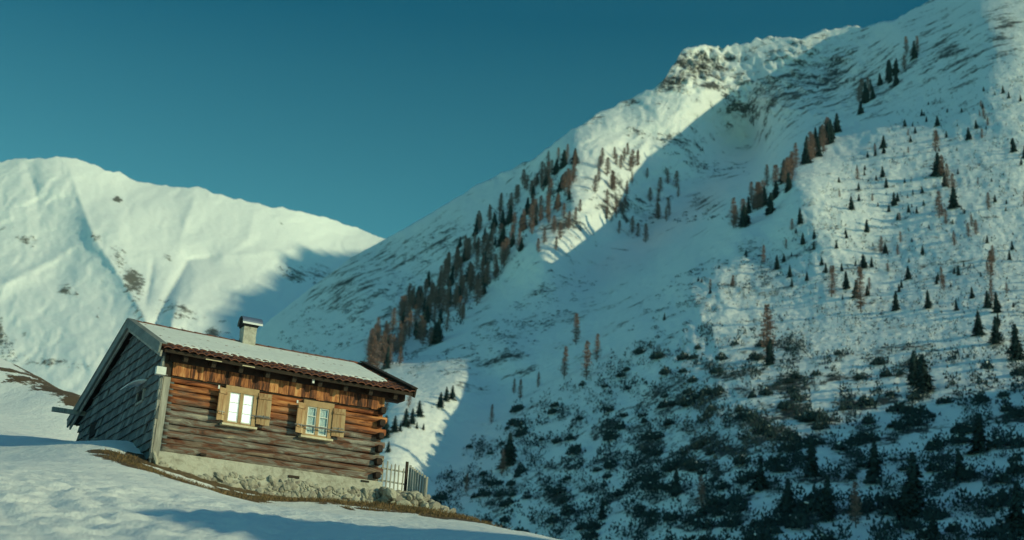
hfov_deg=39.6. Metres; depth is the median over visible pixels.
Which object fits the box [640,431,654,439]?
mountain pine
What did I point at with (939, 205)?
larch tree
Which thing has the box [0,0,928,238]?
sky
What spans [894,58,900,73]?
spruce tree
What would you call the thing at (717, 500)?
mountain pine
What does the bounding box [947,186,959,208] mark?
spruce tree
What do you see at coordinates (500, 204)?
larch tree
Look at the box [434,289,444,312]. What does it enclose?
larch tree
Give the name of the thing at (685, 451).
mountain pine
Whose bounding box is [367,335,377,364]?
larch tree
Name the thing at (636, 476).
mountain pine
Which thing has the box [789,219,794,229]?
larch tree
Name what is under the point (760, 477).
spruce tree
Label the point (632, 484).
mountain pine
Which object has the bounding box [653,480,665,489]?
mountain pine
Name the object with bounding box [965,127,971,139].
spruce tree
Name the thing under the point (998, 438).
mountain pine
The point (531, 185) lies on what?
larch tree
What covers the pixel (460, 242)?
spruce tree
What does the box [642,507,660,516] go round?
mountain pine
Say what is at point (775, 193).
spruce tree
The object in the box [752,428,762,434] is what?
mountain pine
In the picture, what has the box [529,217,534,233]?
larch tree
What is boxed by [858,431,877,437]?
mountain pine
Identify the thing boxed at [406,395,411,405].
larch tree
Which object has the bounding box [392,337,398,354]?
larch tree
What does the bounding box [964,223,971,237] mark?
larch tree
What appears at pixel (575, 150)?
spruce tree
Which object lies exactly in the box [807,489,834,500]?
mountain pine
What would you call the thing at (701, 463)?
mountain pine
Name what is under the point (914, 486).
spruce tree
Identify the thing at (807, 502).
mountain pine
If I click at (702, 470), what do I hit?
mountain pine
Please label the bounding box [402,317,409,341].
larch tree
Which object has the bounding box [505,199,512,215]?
larch tree
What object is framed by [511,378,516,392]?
larch tree
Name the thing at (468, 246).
larch tree
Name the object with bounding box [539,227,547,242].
larch tree
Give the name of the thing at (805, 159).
spruce tree
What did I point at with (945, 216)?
larch tree
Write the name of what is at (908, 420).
mountain pine
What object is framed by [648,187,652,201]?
larch tree
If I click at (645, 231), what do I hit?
larch tree
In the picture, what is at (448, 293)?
larch tree
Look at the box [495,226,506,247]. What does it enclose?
spruce tree
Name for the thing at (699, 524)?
mountain pine
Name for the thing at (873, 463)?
spruce tree
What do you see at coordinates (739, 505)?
mountain pine
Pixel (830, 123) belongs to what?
spruce tree
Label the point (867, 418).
mountain pine
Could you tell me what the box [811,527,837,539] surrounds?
mountain pine
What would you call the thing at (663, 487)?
mountain pine
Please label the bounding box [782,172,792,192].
spruce tree
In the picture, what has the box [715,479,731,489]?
mountain pine
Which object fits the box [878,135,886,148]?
spruce tree
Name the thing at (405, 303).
larch tree
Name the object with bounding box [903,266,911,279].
spruce tree
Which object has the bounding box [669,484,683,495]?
mountain pine
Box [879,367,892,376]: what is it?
mountain pine
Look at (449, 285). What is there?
larch tree
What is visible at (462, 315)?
larch tree
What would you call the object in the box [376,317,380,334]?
larch tree
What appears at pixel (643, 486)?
mountain pine
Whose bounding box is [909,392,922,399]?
mountain pine
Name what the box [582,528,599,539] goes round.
mountain pine
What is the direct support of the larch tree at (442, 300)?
on the mountain slope
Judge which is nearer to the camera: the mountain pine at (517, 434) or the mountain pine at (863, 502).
the mountain pine at (863, 502)
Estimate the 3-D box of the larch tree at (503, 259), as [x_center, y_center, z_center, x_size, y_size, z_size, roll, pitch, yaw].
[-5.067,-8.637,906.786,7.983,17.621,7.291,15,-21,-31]
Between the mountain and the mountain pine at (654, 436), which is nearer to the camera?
the mountain pine at (654, 436)
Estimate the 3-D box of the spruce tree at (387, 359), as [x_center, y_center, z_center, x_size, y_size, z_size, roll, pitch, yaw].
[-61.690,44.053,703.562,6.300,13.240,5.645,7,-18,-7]
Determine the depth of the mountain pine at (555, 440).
467.96 m
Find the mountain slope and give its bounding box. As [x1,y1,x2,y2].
[255,0,1023,539]
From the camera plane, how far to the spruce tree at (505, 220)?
1035.07 m
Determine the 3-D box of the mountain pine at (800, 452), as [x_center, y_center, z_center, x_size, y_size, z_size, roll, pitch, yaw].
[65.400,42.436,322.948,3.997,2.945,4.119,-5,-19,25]
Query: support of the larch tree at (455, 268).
on the mountain slope
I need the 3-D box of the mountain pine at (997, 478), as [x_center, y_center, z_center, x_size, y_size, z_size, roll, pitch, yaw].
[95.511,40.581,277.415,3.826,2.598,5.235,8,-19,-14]
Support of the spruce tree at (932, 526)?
on the mountain slope
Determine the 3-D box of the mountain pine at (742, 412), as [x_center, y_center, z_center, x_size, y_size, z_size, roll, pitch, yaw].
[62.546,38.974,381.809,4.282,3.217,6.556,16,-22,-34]
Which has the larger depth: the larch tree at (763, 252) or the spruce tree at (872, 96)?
the spruce tree at (872, 96)
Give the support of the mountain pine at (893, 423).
on the mountain slope
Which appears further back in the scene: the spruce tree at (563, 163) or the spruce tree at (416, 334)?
the spruce tree at (563, 163)
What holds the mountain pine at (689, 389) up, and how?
on the mountain slope
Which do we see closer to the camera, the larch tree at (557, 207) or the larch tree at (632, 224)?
the larch tree at (557, 207)
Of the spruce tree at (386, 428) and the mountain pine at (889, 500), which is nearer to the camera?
the mountain pine at (889, 500)
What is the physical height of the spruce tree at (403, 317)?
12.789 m
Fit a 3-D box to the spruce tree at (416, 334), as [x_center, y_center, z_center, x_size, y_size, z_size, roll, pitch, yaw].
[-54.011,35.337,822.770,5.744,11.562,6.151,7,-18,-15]
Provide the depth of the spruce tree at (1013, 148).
700.54 m
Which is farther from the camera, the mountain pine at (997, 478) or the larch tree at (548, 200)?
the larch tree at (548, 200)
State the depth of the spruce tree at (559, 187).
1009.88 m
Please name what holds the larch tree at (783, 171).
on the mountain slope
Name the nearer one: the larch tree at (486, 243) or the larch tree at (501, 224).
the larch tree at (501, 224)
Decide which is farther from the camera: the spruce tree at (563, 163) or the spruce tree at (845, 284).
the spruce tree at (563, 163)
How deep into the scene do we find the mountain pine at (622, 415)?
454.59 m
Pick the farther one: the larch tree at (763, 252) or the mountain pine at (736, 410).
the larch tree at (763, 252)
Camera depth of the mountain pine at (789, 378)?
415.09 m
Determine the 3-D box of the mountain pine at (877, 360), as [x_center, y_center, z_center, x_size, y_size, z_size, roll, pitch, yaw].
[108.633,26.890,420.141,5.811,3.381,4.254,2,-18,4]
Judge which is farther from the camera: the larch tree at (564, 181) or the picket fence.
the larch tree at (564, 181)
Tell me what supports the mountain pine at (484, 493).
on the mountain slope
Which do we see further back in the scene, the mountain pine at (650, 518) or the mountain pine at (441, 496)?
the mountain pine at (441, 496)
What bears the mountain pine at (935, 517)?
on the mountain slope
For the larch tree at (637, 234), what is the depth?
985.77 m
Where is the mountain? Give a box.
[0,156,384,394]
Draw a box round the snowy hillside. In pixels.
[0,358,559,539]
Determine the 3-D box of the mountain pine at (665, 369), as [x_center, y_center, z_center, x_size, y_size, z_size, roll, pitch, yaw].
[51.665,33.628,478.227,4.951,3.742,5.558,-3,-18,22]
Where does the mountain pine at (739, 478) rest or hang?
on the mountain slope
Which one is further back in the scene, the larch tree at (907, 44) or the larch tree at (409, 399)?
the larch tree at (907, 44)
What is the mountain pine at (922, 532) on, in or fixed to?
on the mountain slope
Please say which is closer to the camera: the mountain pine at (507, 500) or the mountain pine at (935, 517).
the mountain pine at (935, 517)
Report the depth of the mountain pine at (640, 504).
342.48 m
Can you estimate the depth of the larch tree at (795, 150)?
787.69 m
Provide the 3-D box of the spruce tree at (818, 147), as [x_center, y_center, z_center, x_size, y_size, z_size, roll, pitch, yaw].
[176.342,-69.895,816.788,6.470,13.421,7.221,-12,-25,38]
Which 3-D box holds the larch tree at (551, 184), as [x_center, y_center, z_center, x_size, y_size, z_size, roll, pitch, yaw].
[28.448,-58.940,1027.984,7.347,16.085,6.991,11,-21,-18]
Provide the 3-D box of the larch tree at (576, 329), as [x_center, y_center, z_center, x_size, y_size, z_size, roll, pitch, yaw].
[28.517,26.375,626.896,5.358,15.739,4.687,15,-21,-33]
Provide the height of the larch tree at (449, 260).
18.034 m
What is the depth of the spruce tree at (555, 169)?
1083.78 m
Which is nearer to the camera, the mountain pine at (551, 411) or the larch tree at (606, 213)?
the mountain pine at (551, 411)
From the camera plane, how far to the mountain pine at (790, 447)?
332.61 m
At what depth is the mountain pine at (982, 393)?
350.41 m
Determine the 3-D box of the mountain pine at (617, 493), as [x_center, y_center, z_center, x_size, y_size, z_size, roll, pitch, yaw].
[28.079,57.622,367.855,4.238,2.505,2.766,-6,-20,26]
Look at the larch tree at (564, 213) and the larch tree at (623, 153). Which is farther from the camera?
the larch tree at (623, 153)
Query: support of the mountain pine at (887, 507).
on the mountain slope
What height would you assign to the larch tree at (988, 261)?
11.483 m
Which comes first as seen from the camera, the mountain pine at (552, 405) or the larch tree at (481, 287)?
the mountain pine at (552, 405)
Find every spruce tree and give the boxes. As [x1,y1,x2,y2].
[381,346,391,368]
[382,415,391,437]
[384,441,390,451]
[390,416,398,431]
[398,408,410,427]
[401,311,405,327]
[409,408,415,423]
[413,286,420,306]
[414,322,420,338]
[415,400,425,416]
[420,313,428,333]
[424,271,430,287]
[425,305,430,322]
[431,319,443,343]
[436,392,444,407]
[438,308,443,321]
[443,387,449,401]
[447,265,454,284]
[448,289,452,306]
[449,386,456,400]
[457,236,461,247]
[462,248,465,261]
[464,261,471,281]
[471,219,478,236]
[481,283,486,295]
[490,214,497,228]
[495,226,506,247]
[495,433,518,469]
[498,210,505,228]
[504,207,513,224]
[507,205,513,223]
[509,232,515,247]
[517,237,524,251]
[522,197,530,214]
[534,212,537,225]
[541,170,549,187]
[551,159,558,174]
[554,175,563,192]
[558,150,568,169]
[566,189,570,200]
[570,148,579,164]
[595,497,606,519]
[669,468,680,496]
[737,204,751,226]
[746,196,751,213]
[751,455,769,490]
[762,186,767,205]
[762,339,776,365]
[763,192,775,215]
[772,181,779,199]
[774,255,779,269]
[779,478,795,516]
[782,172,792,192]
[787,265,792,276]
[796,208,803,224]
[798,142,813,164]
[800,232,805,244]
[801,437,820,476]
[814,127,818,146]
[815,138,822,156]
[817,475,838,521]
[825,122,833,143]
[828,119,835,139]
[833,113,841,133]
[841,271,849,289]
[848,196,854,209]
[850,280,859,297]
[856,101,863,114]
[860,82,869,102]
[860,255,868,267]
[863,88,869,103]
[864,219,869,232]
[864,286,869,295]
[865,441,885,479]
[869,86,876,99]
[877,73,882,85]
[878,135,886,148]
[880,166,885,177]
[882,243,887,253]
[884,178,888,187]
[885,62,891,79]
[886,66,892,83]
[890,192,897,205]
[891,291,899,310]
[891,485,916,520]
[892,61,897,75]
[892,70,899,86]
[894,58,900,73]
[895,451,927,518]
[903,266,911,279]
[904,350,918,384]
[909,41,919,61]
[910,354,938,392]
[924,290,932,308]
[925,513,941,539]
[928,152,944,176]
[933,116,940,126]
[941,173,946,186]
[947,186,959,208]
[952,448,966,480]
[953,299,958,310]
[962,413,993,454]
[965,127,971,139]
[969,287,974,298]
[970,311,986,336]
[981,290,993,307]
[986,316,1004,344]
[990,292,1003,312]
[1002,481,1023,536]
[1004,323,1023,359]
[1009,138,1017,152]
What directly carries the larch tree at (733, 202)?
on the mountain slope
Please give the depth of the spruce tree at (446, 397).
571.88 m
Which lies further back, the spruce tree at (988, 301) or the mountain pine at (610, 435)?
the spruce tree at (988, 301)
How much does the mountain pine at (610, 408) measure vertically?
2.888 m
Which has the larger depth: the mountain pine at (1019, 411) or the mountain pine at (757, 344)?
the mountain pine at (757, 344)
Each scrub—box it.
[0,266,320,369]
[277,58,1023,539]
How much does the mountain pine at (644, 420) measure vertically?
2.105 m
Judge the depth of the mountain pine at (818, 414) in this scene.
361.00 m
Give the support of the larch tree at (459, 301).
on the mountain slope
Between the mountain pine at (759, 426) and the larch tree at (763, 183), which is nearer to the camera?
the mountain pine at (759, 426)
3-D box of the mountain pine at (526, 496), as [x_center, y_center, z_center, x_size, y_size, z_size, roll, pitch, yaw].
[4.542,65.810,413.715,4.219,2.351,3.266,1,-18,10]
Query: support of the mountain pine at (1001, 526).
on the mountain slope
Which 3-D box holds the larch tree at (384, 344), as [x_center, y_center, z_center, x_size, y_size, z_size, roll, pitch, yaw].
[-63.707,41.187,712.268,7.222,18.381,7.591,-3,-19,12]
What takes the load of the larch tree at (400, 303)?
on the mountain slope
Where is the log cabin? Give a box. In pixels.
[51,316,417,502]
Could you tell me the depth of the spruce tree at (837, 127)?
927.34 m
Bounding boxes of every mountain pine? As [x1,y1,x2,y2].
[431,491,447,499]
[477,488,491,496]
[482,479,496,486]
[482,515,492,522]
[498,499,508,506]
[499,514,510,521]
[503,497,514,503]
[506,418,519,424]
[506,479,514,485]
[508,490,516,496]
[509,404,520,412]
[512,404,525,409]
[512,431,524,436]
[514,420,523,426]
[514,466,527,472]
[514,527,529,531]
[515,425,527,433]
[521,493,531,499]
[545,512,560,522]
[547,408,555,414]
[548,483,567,493]
[550,401,559,407]
[551,435,562,443]
[558,492,569,502]
[561,504,575,515]
[564,433,574,440]
[565,444,581,454]
[574,521,584,530]
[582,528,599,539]
[584,519,605,530]
[600,405,613,413]
[602,431,619,440]
[602,471,612,477]
[603,458,617,464]
[603,461,617,468]
[612,489,626,495]
[613,420,625,430]
[615,371,623,376]
[618,412,627,417]
[623,480,633,488]
[632,503,645,510]
[633,347,644,354]
[633,473,642,480]
[639,480,657,490]
[640,417,647,422]
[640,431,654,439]
[642,471,661,481]
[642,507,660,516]
[645,516,655,524]
[649,351,662,359]
[650,430,664,439]
[651,448,663,455]
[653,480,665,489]
[657,399,670,407]
[658,365,670,374]
[660,391,668,397]
[660,482,671,490]
[662,458,678,467]
[662,463,675,471]
[663,418,674,425]
[664,510,678,520]
[667,400,676,405]
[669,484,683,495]
[676,351,688,360]
[676,395,695,406]
[679,448,688,454]
[680,458,698,467]
[682,387,693,394]
[683,535,695,539]
[687,375,698,382]
[688,441,703,449]
[688,458,697,471]
[689,517,701,525]
[691,391,701,399]
[693,508,706,516]
[694,460,708,469]
[695,518,715,528]
[696,468,707,474]
[696,534,716,539]
[699,384,712,394]
[700,439,710,444]
[701,411,712,417]
[705,403,715,411]
[705,449,714,455]
[706,492,725,505]
[708,366,723,372]
[711,385,724,392]
[711,390,722,395]
[712,507,727,515]
[715,352,727,360]
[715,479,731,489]
[718,515,743,527]
[728,492,740,503]
[728,501,748,511]
[732,451,747,464]
[734,404,744,411]
[734,474,747,483]
[736,409,749,419]
[742,408,756,420]
[743,469,756,478]
[745,528,772,539]
[747,351,764,360]
[747,391,756,397]
[751,421,775,432]
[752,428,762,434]
[755,339,768,346]
[758,384,772,395]
[758,418,766,423]
[759,513,784,526]
[761,429,776,436]
[764,452,789,464]
[765,461,790,471]
[768,525,782,533]
[773,433,788,440]
[775,401,790,409]
[778,440,795,452]
[781,513,793,521]
[784,376,794,382]
[784,512,809,528]
[786,384,798,392]
[790,392,800,399]
[791,371,801,378]
[791,451,806,460]
[793,413,801,418]
[793,497,819,510]
[798,409,819,421]
[801,435,824,444]
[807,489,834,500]
[810,370,822,375]
[811,408,830,420]
[811,418,830,429]
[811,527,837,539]
[830,440,848,450]
[838,402,849,409]
[844,471,857,478]
[846,431,865,443]
[848,497,874,511]
[849,437,863,444]
[852,372,865,379]
[854,394,878,405]
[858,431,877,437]
[861,412,876,423]
[863,475,879,483]
[864,434,880,441]
[869,356,888,364]
[869,492,899,506]
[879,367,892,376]
[881,501,897,514]
[885,391,896,396]
[885,400,906,411]
[886,419,905,427]
[896,517,922,529]
[897,464,908,470]
[899,404,913,413]
[905,416,919,425]
[906,404,929,414]
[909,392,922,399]
[915,525,928,537]
[918,506,944,519]
[923,506,943,520]
[924,460,943,471]
[925,442,942,450]
[926,437,946,446]
[934,467,951,478]
[935,395,952,403]
[939,508,950,517]
[944,520,963,531]
[945,432,970,443]
[950,422,973,433]
[961,423,974,432]
[962,462,979,477]
[973,390,992,401]
[974,525,994,537]
[979,359,993,368]
[983,493,1012,506]
[987,517,1016,533]
[988,434,1009,447]
[992,472,1012,482]
[996,391,1009,397]
[997,488,1009,497]
[1000,402,1011,411]
[1005,462,1023,473]
[1006,405,1023,416]
[1007,452,1022,461]
[1009,434,1020,444]
[1010,366,1023,375]
[1010,438,1023,446]
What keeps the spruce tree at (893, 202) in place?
on the mountain slope
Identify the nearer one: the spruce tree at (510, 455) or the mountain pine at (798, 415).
the mountain pine at (798, 415)
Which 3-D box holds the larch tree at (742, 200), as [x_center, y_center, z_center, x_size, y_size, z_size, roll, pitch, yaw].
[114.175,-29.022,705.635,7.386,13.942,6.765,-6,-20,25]
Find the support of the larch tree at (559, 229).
on the mountain slope
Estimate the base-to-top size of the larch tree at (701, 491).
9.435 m
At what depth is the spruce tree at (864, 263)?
567.66 m
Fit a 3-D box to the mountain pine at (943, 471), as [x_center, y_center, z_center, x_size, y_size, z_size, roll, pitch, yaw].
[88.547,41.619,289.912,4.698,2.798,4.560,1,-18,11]
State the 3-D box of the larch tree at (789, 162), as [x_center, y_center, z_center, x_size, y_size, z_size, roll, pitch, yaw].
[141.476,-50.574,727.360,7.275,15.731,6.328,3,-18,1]
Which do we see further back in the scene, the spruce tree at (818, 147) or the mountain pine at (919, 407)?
the spruce tree at (818, 147)
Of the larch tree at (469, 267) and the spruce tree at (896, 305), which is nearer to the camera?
the spruce tree at (896, 305)
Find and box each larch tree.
[364,335,377,363]
[365,331,372,355]
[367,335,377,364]
[368,338,376,362]
[371,342,384,367]
[375,326,380,345]
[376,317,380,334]
[379,335,391,363]
[382,343,392,364]
[386,324,390,336]
[389,307,397,333]
[389,343,393,362]
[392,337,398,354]
[395,296,403,320]
[395,321,402,344]
[396,334,405,352]
[397,346,404,363]
[398,296,408,316]
[401,328,407,347]
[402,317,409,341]
[403,310,414,338]
[405,283,412,302]
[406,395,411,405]
[409,294,416,309]
[411,305,419,326]
[414,291,419,309]
[414,299,422,318]
[415,315,425,340]
[418,320,428,345]
[420,293,424,308]
[421,279,429,297]
[423,295,432,313]
[427,327,432,344]
[431,306,437,322]
[432,286,437,306]
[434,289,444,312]
[437,265,442,283]
[437,275,443,293]
[438,288,446,313]
[439,273,447,294]
[441,264,446,282]
[441,288,452,313]
[443,311,449,331]
[444,252,452,271]
[445,266,450,285]
[446,280,451,297]
[449,282,459,308]
[451,246,459,264]
[454,261,457,278]
[456,295,461,316]
[458,257,462,272]
[458,276,465,297]
[460,303,464,320]
[461,238,472,260]
[462,287,467,303]
[463,474,468,490]
[466,263,475,284]
[466,269,473,292]
[467,265,475,290]
[471,239,475,253]
[472,250,479,270]
[473,278,483,305]
[476,238,481,254]
[477,262,483,277]
[478,213,483,229]
[478,278,484,296]
[480,235,485,253]
[481,232,489,250]
[483,262,491,285]
[486,238,495,261]
[487,206,491,221]
[488,404,494,422]
[489,254,499,279]
[496,193,503,209]
[496,223,506,240]
[497,196,502,212]
[497,449,506,474]
[498,242,506,265]
[499,243,509,267]
[500,237,510,261]
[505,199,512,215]
[507,192,515,208]
[508,225,515,240]
[511,212,517,231]
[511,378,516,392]
[514,185,520,204]
[514,228,521,252]
[517,379,522,397]
[519,209,526,231]
[520,169,525,184]
[522,174,528,188]
[524,175,529,190]
[527,180,535,194]
[527,205,536,227]
[528,199,537,214]
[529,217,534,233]
[535,238,541,251]
[536,195,544,215]
[536,372,540,385]
[537,206,542,220]
[539,161,544,178]
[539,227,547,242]
[543,193,553,212]
[545,187,552,200]
[546,178,553,196]
[546,209,551,221]
[552,215,557,231]
[553,193,560,212]
[553,236,559,248]
[556,147,560,160]
[556,222,563,238]
[557,346,569,378]
[561,203,566,217]
[562,172,566,191]
[565,211,572,228]
[566,170,571,187]
[571,160,577,182]
[571,313,580,342]
[572,151,577,163]
[580,340,593,379]
[591,175,599,193]
[593,334,601,361]
[597,156,601,168]
[600,148,605,165]
[603,157,610,174]
[603,189,610,203]
[605,206,609,219]
[609,170,616,190]
[614,199,619,214]
[617,154,624,167]
[622,148,625,160]
[625,180,628,194]
[626,143,630,154]
[628,156,632,171]
[628,216,635,231]
[629,149,637,167]
[633,223,640,236]
[636,149,639,165]
[642,223,648,242]
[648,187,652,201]
[653,202,660,219]
[654,188,662,201]
[657,177,662,191]
[663,207,669,219]
[664,170,671,181]
[672,171,680,187]
[694,475,710,510]
[727,197,739,227]
[731,207,739,227]
[737,198,748,217]
[747,181,753,205]
[750,181,764,206]
[751,183,762,209]
[755,303,776,358]
[756,182,764,208]
[760,245,766,263]
[761,180,768,201]
[764,164,770,187]
[770,164,780,186]
[776,160,791,182]
[781,158,792,183]
[783,157,793,179]
[787,151,797,174]
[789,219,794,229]
[792,143,801,165]
[806,131,814,158]
[809,134,818,155]
[819,124,828,144]
[820,133,829,153]
[823,117,829,134]
[823,265,839,296]
[847,481,861,527]
[852,266,869,311]
[854,168,859,179]
[855,87,861,100]
[858,78,869,96]
[866,77,871,94]
[877,236,884,252]
[899,54,908,69]
[903,36,911,54]
[915,36,920,52]
[929,130,940,151]
[933,191,943,217]
[936,154,945,176]
[938,267,944,282]
[940,274,947,289]
[942,209,947,222]
[943,164,950,186]
[949,174,957,193]
[952,231,956,245]
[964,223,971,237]
[971,220,979,233]
[985,192,990,209]
[985,250,994,278]
[988,279,993,300]
[990,245,995,263]
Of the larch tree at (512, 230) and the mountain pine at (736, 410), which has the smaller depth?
the mountain pine at (736, 410)
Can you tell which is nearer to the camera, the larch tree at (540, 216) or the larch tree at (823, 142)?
the larch tree at (823, 142)
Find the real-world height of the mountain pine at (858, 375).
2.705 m
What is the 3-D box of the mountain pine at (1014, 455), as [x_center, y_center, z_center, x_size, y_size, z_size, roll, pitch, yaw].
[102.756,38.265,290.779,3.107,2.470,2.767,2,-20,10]
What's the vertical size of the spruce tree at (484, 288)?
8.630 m
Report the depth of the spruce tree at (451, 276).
962.80 m
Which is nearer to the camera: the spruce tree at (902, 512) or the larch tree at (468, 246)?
the spruce tree at (902, 512)
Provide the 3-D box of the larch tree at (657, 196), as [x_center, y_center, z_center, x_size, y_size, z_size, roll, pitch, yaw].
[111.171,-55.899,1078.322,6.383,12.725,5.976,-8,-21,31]
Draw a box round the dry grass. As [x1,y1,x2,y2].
[95,449,511,528]
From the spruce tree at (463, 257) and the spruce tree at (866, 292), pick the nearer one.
the spruce tree at (866, 292)
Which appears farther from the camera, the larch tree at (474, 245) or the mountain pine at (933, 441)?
the larch tree at (474, 245)
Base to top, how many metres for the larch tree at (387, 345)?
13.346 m
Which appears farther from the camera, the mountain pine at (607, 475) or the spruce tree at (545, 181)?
the spruce tree at (545, 181)
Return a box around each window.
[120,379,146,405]
[220,385,259,429]
[298,399,334,441]
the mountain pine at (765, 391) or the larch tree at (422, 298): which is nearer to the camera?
the mountain pine at (765, 391)
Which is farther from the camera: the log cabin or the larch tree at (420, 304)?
the larch tree at (420, 304)
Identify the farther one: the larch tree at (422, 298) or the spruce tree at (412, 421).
the larch tree at (422, 298)
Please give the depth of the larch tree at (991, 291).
469.51 m
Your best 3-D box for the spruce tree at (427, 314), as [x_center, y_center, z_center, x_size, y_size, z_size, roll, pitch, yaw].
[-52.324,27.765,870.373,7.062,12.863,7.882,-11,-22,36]
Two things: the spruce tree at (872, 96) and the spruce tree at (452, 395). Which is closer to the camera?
the spruce tree at (452, 395)
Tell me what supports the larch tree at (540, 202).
on the mountain slope
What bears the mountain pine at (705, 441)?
on the mountain slope
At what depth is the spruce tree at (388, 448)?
488.72 m
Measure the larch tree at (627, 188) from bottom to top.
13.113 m
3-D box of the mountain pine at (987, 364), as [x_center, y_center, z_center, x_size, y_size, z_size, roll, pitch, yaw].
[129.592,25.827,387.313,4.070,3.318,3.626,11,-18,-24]
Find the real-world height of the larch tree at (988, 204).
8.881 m
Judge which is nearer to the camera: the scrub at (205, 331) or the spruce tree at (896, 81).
the spruce tree at (896, 81)
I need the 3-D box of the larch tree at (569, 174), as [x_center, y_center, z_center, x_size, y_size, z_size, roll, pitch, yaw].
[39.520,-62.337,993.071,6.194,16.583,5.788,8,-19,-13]
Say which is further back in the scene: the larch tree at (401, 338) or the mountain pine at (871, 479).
the larch tree at (401, 338)
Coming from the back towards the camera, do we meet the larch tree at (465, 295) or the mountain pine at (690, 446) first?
the larch tree at (465, 295)
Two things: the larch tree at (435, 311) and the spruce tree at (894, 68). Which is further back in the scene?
the spruce tree at (894, 68)
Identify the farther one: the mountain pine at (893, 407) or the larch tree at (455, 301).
the larch tree at (455, 301)
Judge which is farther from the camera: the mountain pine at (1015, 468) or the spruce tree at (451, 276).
the spruce tree at (451, 276)
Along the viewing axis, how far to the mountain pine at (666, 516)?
315.52 m
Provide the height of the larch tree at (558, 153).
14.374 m
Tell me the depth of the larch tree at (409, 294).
937.89 m
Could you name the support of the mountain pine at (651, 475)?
on the mountain slope
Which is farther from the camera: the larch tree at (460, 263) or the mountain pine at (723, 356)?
the larch tree at (460, 263)
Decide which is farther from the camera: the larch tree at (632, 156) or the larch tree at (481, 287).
the larch tree at (632, 156)
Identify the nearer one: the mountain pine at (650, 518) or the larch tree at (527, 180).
the mountain pine at (650, 518)
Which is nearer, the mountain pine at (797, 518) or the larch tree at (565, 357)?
the mountain pine at (797, 518)
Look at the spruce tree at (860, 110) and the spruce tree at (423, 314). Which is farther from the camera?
the spruce tree at (860, 110)
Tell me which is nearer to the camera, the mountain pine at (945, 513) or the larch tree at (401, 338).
the mountain pine at (945, 513)
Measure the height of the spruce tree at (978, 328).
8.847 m
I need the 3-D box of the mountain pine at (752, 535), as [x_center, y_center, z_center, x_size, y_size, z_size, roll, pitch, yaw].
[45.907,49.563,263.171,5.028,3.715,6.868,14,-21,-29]
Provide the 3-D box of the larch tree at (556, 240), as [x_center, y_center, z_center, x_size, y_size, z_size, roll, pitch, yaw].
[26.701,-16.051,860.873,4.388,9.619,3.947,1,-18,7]
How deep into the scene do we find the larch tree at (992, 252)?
526.01 m
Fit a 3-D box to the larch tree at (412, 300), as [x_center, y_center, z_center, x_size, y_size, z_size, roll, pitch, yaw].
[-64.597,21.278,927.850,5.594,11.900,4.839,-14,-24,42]
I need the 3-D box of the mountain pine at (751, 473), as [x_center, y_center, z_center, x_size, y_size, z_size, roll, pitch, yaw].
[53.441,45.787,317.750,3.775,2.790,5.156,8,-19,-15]
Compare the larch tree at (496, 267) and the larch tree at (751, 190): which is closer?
the larch tree at (751, 190)
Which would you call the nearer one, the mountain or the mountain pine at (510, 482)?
the mountain pine at (510, 482)
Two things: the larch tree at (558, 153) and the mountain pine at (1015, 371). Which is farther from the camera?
the larch tree at (558, 153)
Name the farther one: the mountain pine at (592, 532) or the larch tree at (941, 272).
the larch tree at (941, 272)
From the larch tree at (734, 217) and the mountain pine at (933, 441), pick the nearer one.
the mountain pine at (933, 441)
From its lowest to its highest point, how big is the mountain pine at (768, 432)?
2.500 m
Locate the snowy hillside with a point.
(58, 481)
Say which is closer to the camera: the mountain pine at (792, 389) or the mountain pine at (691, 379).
the mountain pine at (792, 389)
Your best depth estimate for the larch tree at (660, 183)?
1103.23 m
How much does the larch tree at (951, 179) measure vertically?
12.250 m
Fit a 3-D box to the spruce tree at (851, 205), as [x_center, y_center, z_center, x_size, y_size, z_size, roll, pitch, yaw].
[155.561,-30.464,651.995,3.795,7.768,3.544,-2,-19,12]
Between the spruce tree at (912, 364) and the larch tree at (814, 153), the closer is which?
the spruce tree at (912, 364)
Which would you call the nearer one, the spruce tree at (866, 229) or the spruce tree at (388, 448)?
the spruce tree at (388, 448)
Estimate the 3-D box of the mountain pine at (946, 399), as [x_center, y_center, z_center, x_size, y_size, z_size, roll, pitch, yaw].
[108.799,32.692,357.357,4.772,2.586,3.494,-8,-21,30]
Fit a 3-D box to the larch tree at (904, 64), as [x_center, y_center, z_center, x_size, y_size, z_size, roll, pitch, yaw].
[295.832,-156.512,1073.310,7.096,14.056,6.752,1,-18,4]
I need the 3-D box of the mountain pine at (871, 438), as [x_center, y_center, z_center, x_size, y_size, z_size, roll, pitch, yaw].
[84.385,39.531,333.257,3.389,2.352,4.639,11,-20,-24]
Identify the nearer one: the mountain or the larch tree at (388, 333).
the larch tree at (388, 333)
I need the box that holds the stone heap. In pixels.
[376,486,455,512]
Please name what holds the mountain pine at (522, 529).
on the mountain slope
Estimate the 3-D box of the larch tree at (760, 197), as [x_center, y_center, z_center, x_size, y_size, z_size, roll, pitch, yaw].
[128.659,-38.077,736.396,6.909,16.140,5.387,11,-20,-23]
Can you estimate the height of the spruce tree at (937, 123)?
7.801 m
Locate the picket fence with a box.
[377,461,427,496]
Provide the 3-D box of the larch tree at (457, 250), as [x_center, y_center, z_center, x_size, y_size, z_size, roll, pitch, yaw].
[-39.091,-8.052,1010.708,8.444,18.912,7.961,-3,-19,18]
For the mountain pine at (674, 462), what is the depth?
363.53 m
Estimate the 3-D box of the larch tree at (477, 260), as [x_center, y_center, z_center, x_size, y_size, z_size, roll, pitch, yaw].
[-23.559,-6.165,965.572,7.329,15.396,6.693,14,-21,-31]
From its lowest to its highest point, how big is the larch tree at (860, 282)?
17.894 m
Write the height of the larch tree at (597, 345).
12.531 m
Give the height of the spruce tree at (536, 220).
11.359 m
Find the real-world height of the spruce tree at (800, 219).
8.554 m

